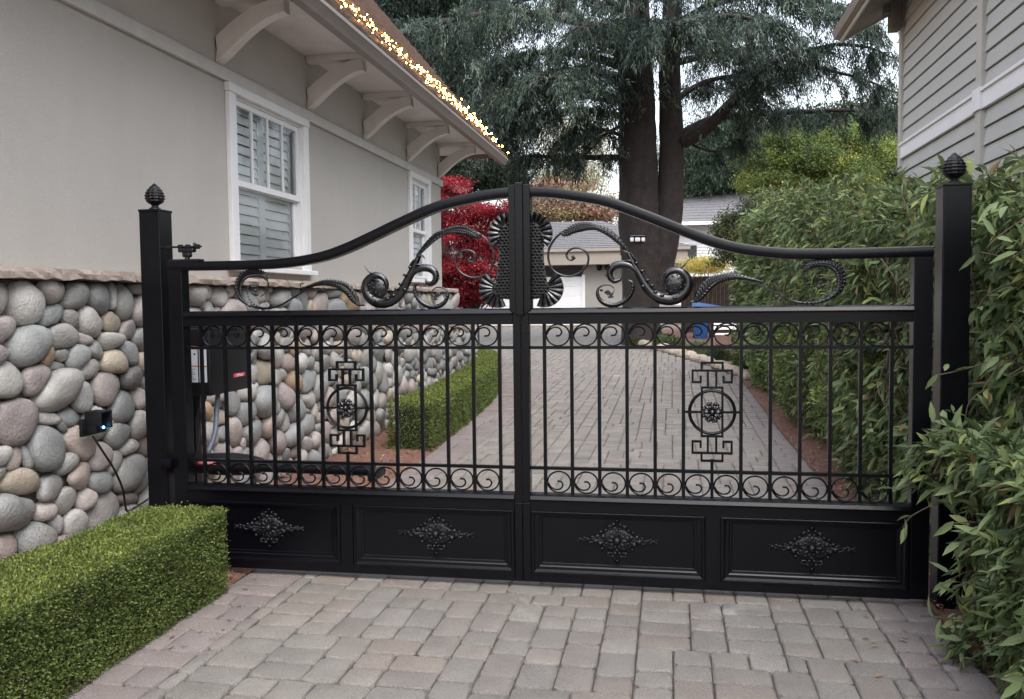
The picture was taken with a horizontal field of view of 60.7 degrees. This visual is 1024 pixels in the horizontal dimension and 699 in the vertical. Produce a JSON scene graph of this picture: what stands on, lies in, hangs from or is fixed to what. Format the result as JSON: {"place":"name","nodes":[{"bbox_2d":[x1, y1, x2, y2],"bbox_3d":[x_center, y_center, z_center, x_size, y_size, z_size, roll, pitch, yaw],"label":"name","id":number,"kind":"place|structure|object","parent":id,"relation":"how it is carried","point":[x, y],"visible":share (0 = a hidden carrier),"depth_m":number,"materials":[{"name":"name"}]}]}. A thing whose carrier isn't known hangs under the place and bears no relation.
{"place":"outdoors","nodes":[
{"label":"outdoors","id":0,"kind":"place"},
{"bbox_2d":[45,408,479,698],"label":"planting bed","id":1,"kind":"object","parent":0,"point":[239,573],"visible":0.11,"depth_m":8.46,"materials":[{"name":"brown soil"}]},
{"bbox_2d":[0,499,231,698],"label":"boxwood hedge","id":2,"kind":"object","parent":1,"relation":"on","point":[70,611],"visible":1,"depth_m":3.81,"materials":[{"name":"green plant"}]},
{"bbox_2d":[138,183,174,518],"bbox_3d":[-2.067,0.235,5.152,0.136,2.407,0.136,0,3,10],"label":"gate post","id":3,"kind":"object","parent":1,"relation":"on","point":[155,224],"visible":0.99,"depth_m":5.08,"materials":[{"name":"metal"}]},
{"bbox_2d":[190,326,251,481],"bbox_3d":[-1.925,0.580,5.590,0.232,1.467,0.742,0,3,10],"label":"gate opener","id":4,"kind":"object","parent":3,"relation":"attached to","point":[237,369],"visible":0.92,"depth_m":5.49,"materials":[{"name":"black plastic"}]},
{"bbox_2d":[194,453,385,480],"bbox_3d":[-1.409,0.707,5.212,1.347,0.137,0.271,0,3,12],"label":"linear actuator","id":5,"kind":"object","parent":3,"relation":"attached to","point":[213,468],"visible":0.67,"depth_m":5.28,"materials":[{"name":"black metal"}]},
{"bbox_2d":[160,182,933,599],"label":"driveway gate","id":6,"kind":"structure","parent":3,"relation":"attached to","point":[768,544],"depth_m":4.68,"materials":[{"name":"black metal"}]},
{"bbox_2d":[385,344,502,450],"bbox_3d":[-0.766,0.406,14.674,1.259,0.735,11.217,-1,3,-1],"label":"boxwood hedge","id":7,"kind":"object","parent":1,"relation":"on","point":[486,365],"visible":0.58,"depth_m":10.10,"materials":[{"name":"green plant"}]},
{"bbox_2d":[61,325,1001,698],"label":"driveway","id":8,"kind":"structure","parent":0,"point":[331,635],"depth_m":4.19,"materials":[{"name":"grey stone"}]},
{"bbox_2d":[373,0,536,256],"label":"pine tree","id":9,"kind":"object","parent":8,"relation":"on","point":[403,9],"visible":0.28,"depth_m":34.08,"materials":[{"name":"green plant"}]},
{"bbox_2d":[440,160,546,308],"bbox_3d":[-1.047,-3.219,27.164,4.204,5.997,3.088,0,3,10],"label":"evergreen tree","id":10,"kind":"object","parent":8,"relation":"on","point":[487,181],"visible":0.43,"depth_m":26.30,"materials":[{"name":"green plant"}]},
{"bbox_2d":[63,349,1007,698],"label":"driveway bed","id":11,"kind":"object","parent":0,"point":[673,593],"visible":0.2,"depth_m":4.22,"materials":[{"name":"grey sand"}]},
{"bbox_2d":[81,328,1015,697],"bbox_3d":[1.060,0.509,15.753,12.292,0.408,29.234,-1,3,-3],"label":"bark mulch","id":12,"kind":"object","parent":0,"point":[783,434],"visible":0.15,"depth_m":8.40,"materials":[{"name":"brown wood"}]},
{"bbox_2d":[440,174,507,344],"bbox_3d":[-0.959,-1.643,18.651,2.756,4.085,2.408,0,3,10],"label":"japanese maple","id":13,"kind":"object","parent":12,"relation":"on","point":[479,218],"visible":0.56,"depth_m":18.18,"materials":[{"name":"red plant"}]},
{"bbox_2d":[629,337,641,345],"bbox_3d":[3.534,-0.185,24.915,0.628,0.379,0.632,0,3,10],"label":"shrub","id":14,"kind":"object","parent":12,"relation":"on","point":[635,340],"visible":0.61,"depth_m":24.75,"materials":[{"name":"green plant"}]},
{"bbox_2d":[391,0,898,344],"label":"cedar tree","id":15,"kind":"object","parent":12,"relation":"on","point":[634,39],"visible":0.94,"depth_m":22.99,"materials":[{"name":"green plant"}]},
{"bbox_2d":[630,235,644,241],"bbox_3d":[3.528,-3.121,24.566,0.415,0.183,0.150,0,3,10],"label":"trunk lamp","id":16,"kind":"object","parent":15,"relation":"attached to","point":[637,239],"visible":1,"depth_m":24.52,"materials":[{"name":"white paint"}]},
{"bbox_2d":[650,332,685,349],"bbox_3d":[4.177,-0.120,23.274,0.985,0.692,0.947,0,3,10],"label":"shrub","id":17,"kind":"object","parent":12,"relation":"on","point":[665,338],"visible":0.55,"depth_m":23.06,"materials":[{"name":"green plant"}]},
{"bbox_2d":[676,349,686,356],"bbox_3d":[4.084,0.113,20.949,0.285,0.262,0.377,0,3,10],"label":"edging rock","id":18,"kind":"object","parent":12,"relation":"on","point":[679,351],"visible":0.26,"depth_m":20.85,"materials":[{"name":"beige stone"}]},
{"bbox_2d":[685,350,696,359],"bbox_3d":[4.131,0.161,20.266,0.346,0.277,0.346,0,3,10],"label":"edging rock","id":19,"kind":"object","parent":12,"relation":"on","point":[689,353],"visible":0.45,"depth_m":20.14,"materials":[{"name":"beige stone"}]},
{"bbox_2d":[685,340,709,353],"bbox_3d":[4.489,0.047,21.172,0.991,0.569,0.914,0,3,10],"label":"shrub","id":20,"kind":"object","parent":12,"relation":"on","point":[699,351],"visible":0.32,"depth_m":20.96,"materials":[{"name":"green plant"}]},
{"bbox_2d":[696,354,706,362],"bbox_3d":[4.210,0.223,19.247,0.316,0.239,0.388,0,3,10],"label":"edging rock","id":21,"kind":"object","parent":12,"relation":"on","point":[698,358],"visible":0.46,"depth_m":19.15,"materials":[{"name":"beige stone"}]},
{"bbox_2d":[675,253,733,331],"bbox_3d":[6.844,-1.963,30.495,2.679,2.814,1.563,0,3,10],"label":"yellow shrub","id":22,"kind":"object","parent":12,"relation":"on","point":[698,264],"visible":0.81,"depth_m":30.25,"materials":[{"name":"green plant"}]},
{"bbox_2d":[692,302,717,338],"bbox_3d":[6.267,-0.928,27.434,1.210,1.180,0.720,0,3,10],"label":"recycling bin","id":23,"kind":"object","parent":12,"relation":"on","point":[703,335],"visible":0.48,"depth_m":27.29,"materials":[{"name":"blue plastic"}]},
{"bbox_2d":[700,356,714,364],"bbox_3d":[4.236,0.252,18.936,0.329,0.206,0.318,0,3,10],"label":"edging rock","id":24,"kind":"object","parent":12,"relation":"on","point":[705,358],"visible":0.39,"depth_m":18.84,"materials":[{"name":"beige stone"}]},
{"bbox_2d":[710,360,725,368],"bbox_3d":[4.278,0.326,18.012,0.380,0.209,0.362,0,3,10],"label":"edging rock","id":25,"kind":"object","parent":12,"relation":"on","point":[712,366],"visible":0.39,"depth_m":17.95,"materials":[{"name":"beige stone"}]},
{"bbox_2d":[704,344,732,361],"bbox_3d":[4.630,0.147,19.642,0.730,0.588,0.713,-4,4,-44],"label":"shrub","id":26,"kind":"object","parent":12,"relation":"on","point":[722,354],"visible":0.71,"depth_m":19.42,"materials":[{"name":"green plant"}]},
{"bbox_2d":[714,361,730,368],"bbox_3d":[4.280,0.341,17.710,0.366,0.198,0.315,0,3,10],"label":"edging rock","id":27,"kind":"object","parent":12,"relation":"on","point":[716,366],"visible":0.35,"depth_m":17.64,"materials":[{"name":"beige stone"}]},
{"bbox_2d":[710,323,745,334],"bbox_3d":[5.524,-0.375,22.034,1.000,0.920,0.485,0,3,10],"label":"garden bench","id":28,"kind":"object","parent":12,"relation":"on","point":[725,328],"visible":0.06,"depth_m":22.26,"materials":[{"name":"white paint"}]},
{"bbox_2d":[724,365,735,373],"bbox_3d":[4.291,0.395,17.044,0.303,0.196,0.299,0,3,10],"label":"edging rock","id":29,"kind":"object","parent":12,"relation":"on","point":[729,367],"visible":0.36,"depth_m":16.99,"materials":[{"name":"beige stone"}]},
{"bbox_2d":[729,366,738,374],"bbox_3d":[4.302,0.414,16.779,0.289,0.197,0.304,0,3,10],"label":"edging rock","id":30,"kind":"object","parent":12,"relation":"on","point":[734,367],"visible":0.37,"depth_m":16.71,"materials":[{"name":"beige stone"}]},
{"bbox_2d":[734,368,743,375],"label":"edging rock","id":31,"kind":"object","parent":12,"relation":"on","point":[736,370],"visible":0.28,"depth_m":16.51,"materials":[{"name":"beige stone"}]},
{"bbox_2d":[730,335,752,368],"bbox_3d":[4.725,0.263,17.278,0.874,1.325,0.825,0,3,10],"label":"shrub","id":32,"kind":"object","parent":12,"relation":"on","point":[734,362],"visible":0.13,"depth_m":17.28,"materials":[{"name":"green plant"}]},
{"bbox_2d":[702,188,783,305],"bbox_3d":[6.361,-2.085,22.695,2.817,4.167,2.525,0,3,10],"label":"garden shrub","id":33,"kind":"object","parent":12,"relation":"on","point":[728,231],"visible":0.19,"depth_m":22.58,"materials":[{"name":"green plant"}]},
{"bbox_2d":[743,373,752,379],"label":"edging rock","id":34,"kind":"object","parent":12,"relation":"on","point":[746,376],"visible":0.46,"depth_m":15.68,"materials":[{"name":"beige stone"}]},
{"bbox_2d":[726,145,1023,606],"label":"vine hedge","id":35,"kind":"object","parent":12,"relation":"on","point":[901,212],"visible":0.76,"depth_m":6.77,"materials":[{"name":"green plant"}]},
{"bbox_2d":[877,156,1023,698],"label":"vine hedge","id":36,"kind":"object","parent":12,"relation":"on","point":[983,461],"visible":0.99,"depth_m":3.76,"materials":[{"name":"green plant"}]},
{"bbox_2d":[930,152,972,608],"bbox_3d":[2.192,0.232,4.374,0.136,2.407,0.136,0,3,10],"label":"gate post","id":37,"kind":"object","parent":12,"relation":"on","point":[952,257],"visible":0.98,"depth_m":4.30,"materials":[{"name":"metal"}]},
{"bbox_2d":[450,221,689,325],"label":"garage","id":38,"kind":"structure","parent":0,"point":[602,249],"depth_m":37.52,"materials":[{"name":"white paint"}]},
{"bbox_2d":[479,277,581,325],"bbox_3d":[0.490,-2.089,38.126,5.150,2.095,0.040,0,3,10],"label":"garage door","id":39,"kind":"structure","parent":38,"relation":"in","point":[571,297],"depth_m":37.73,"materials":[{"name":"white paint"}]},
{"bbox_2d":[596,265,601,270],"bbox_3d":[3.722,-3.564,37.271,0.240,0.420,0.270,1,4,33],"label":"wall lantern","id":40,"kind":"object","parent":38,"relation":"attached to","point":[599,267],"depth_m":37.18,"materials":[{"name":"black metal"}]},
{"bbox_2d":[546,323,680,325],"bbox_3d":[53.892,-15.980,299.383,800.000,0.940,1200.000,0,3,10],"label":"ground","id":41,"kind":"structure","parent":0,"point":[577,325],"depth_m":39.54,"materials":[{"name":"grey concrete"}]},
{"bbox_2d":[0,0,507,575],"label":"stucco house","id":42,"kind":"structure","parent":41,"relation":"on","point":[236,130],"depth_m":6.58,"materials":[{"name":"grey"}]},
{"bbox_2d":[79,410,148,511],"bbox_3d":[-2.361,0.673,5.310,0.125,0.665,0.616,0,3,10],"label":"photocell","id":43,"kind":"object","parent":42,"relation":"attached to","point":[92,422],"visible":0.98,"depth_m":5.04,"materials":[{"name":"black plastic"}]},
{"bbox_2d":[224,81,317,275],"bbox_3d":[-2.422,-1.433,7.906,0.685,1.543,1.670,0,3,10],"label":"window","id":44,"kind":"structure","parent":42,"relation":"in","point":[293,191],"depth_m":7.89,"materials":[{"name":"white paint"}]},
{"bbox_2d":[407,171,431,282],"bbox_3d":[-1.578,-1.698,12.522,0.685,1.543,1.140,0,3,10],"label":"window","id":45,"kind":"structure","parent":42,"relation":"in","point":[419,187],"depth_m":12.67,"materials":[{"name":"white paint"}]},
{"bbox_2d":[334,0,508,153],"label":"string lights","id":46,"kind":"object","parent":42,"relation":"on","point":[452,100],"visible":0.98,"depth_m":10.24,"materials":[{"name":"yellow plastic"}]},
{"bbox_2d":[527,101,618,221],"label":"autumn tree","id":47,"kind":"object","parent":41,"relation":"on","point":[592,177],"visible":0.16,"depth_m":58.81,"materials":[{"name":"brown plant"}]},
{"bbox_2d":[529,175,618,286],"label":"autumn tree","id":48,"kind":"object","parent":41,"relation":"on","point":[554,210],"visible":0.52,"depth_m":51.30,"materials":[{"name":"brown plant"}]},
{"bbox_2d":[681,276,737,331],"bbox_3d":[10.958,-1.562,30.084,10.100,2.030,0.060,0,3,10],"label":"wooden fence","id":49,"kind":"object","parent":41,"relation":"on","point":[725,300],"visible":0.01,"depth_m":30.79,"materials":[{"name":"brown wood"}]},
{"bbox_2d":[674,189,756,306],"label":"white house","id":50,"kind":"structure","parent":41,"relation":"on","point":[698,213],"depth_m":46.46,"materials":[{"name":"paint"}]},
{"bbox_2d":[686,245,696,271],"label":"window","id":51,"kind":"structure","parent":50,"relation":"in","point":[693,248],"depth_m":46.33,"materials":[{"name":"grey glass"}]},
{"bbox_2d":[656,92,811,202],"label":"pine tree","id":52,"kind":"object","parent":41,"relation":"on","point":[696,181],"visible":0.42,"depth_m":47.89,"materials":[{"name":"green plant"}]},
{"bbox_2d":[720,115,897,198],"bbox_3d":[9.716,-3.911,27.961,6.036,6.953,5.482,0,3,10],"label":"maple tree","id":53,"kind":"object","parent":41,"relation":"on","point":[798,158],"visible":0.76,"depth_m":26.97,"materials":[{"name":"green plant"}]},
{"bbox_2d":[754,87,897,186],"bbox_3d":[13.371,-5.797,35.569,7.615,9.519,5.098,0,3,10],"label":"evergreen tree","id":54,"kind":"object","parent":41,"relation":"on","point":[839,104],"visible":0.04,"depth_m":34.38,"materials":[{"name":"green plant"}]},
{"bbox_2d":[435,0,898,286],"label":"sky","id":55,"kind":"structure","parent":0,"point":[836,95],"materials":[{"name":"white"}]},
{"bbox_2d":[832,0,1023,194],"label":"sided house","id":56,"kind":"structure","parent":0,"point":[961,79],"depth_m":10.10,"materials":[{"name":"grey wood"}]}
]}

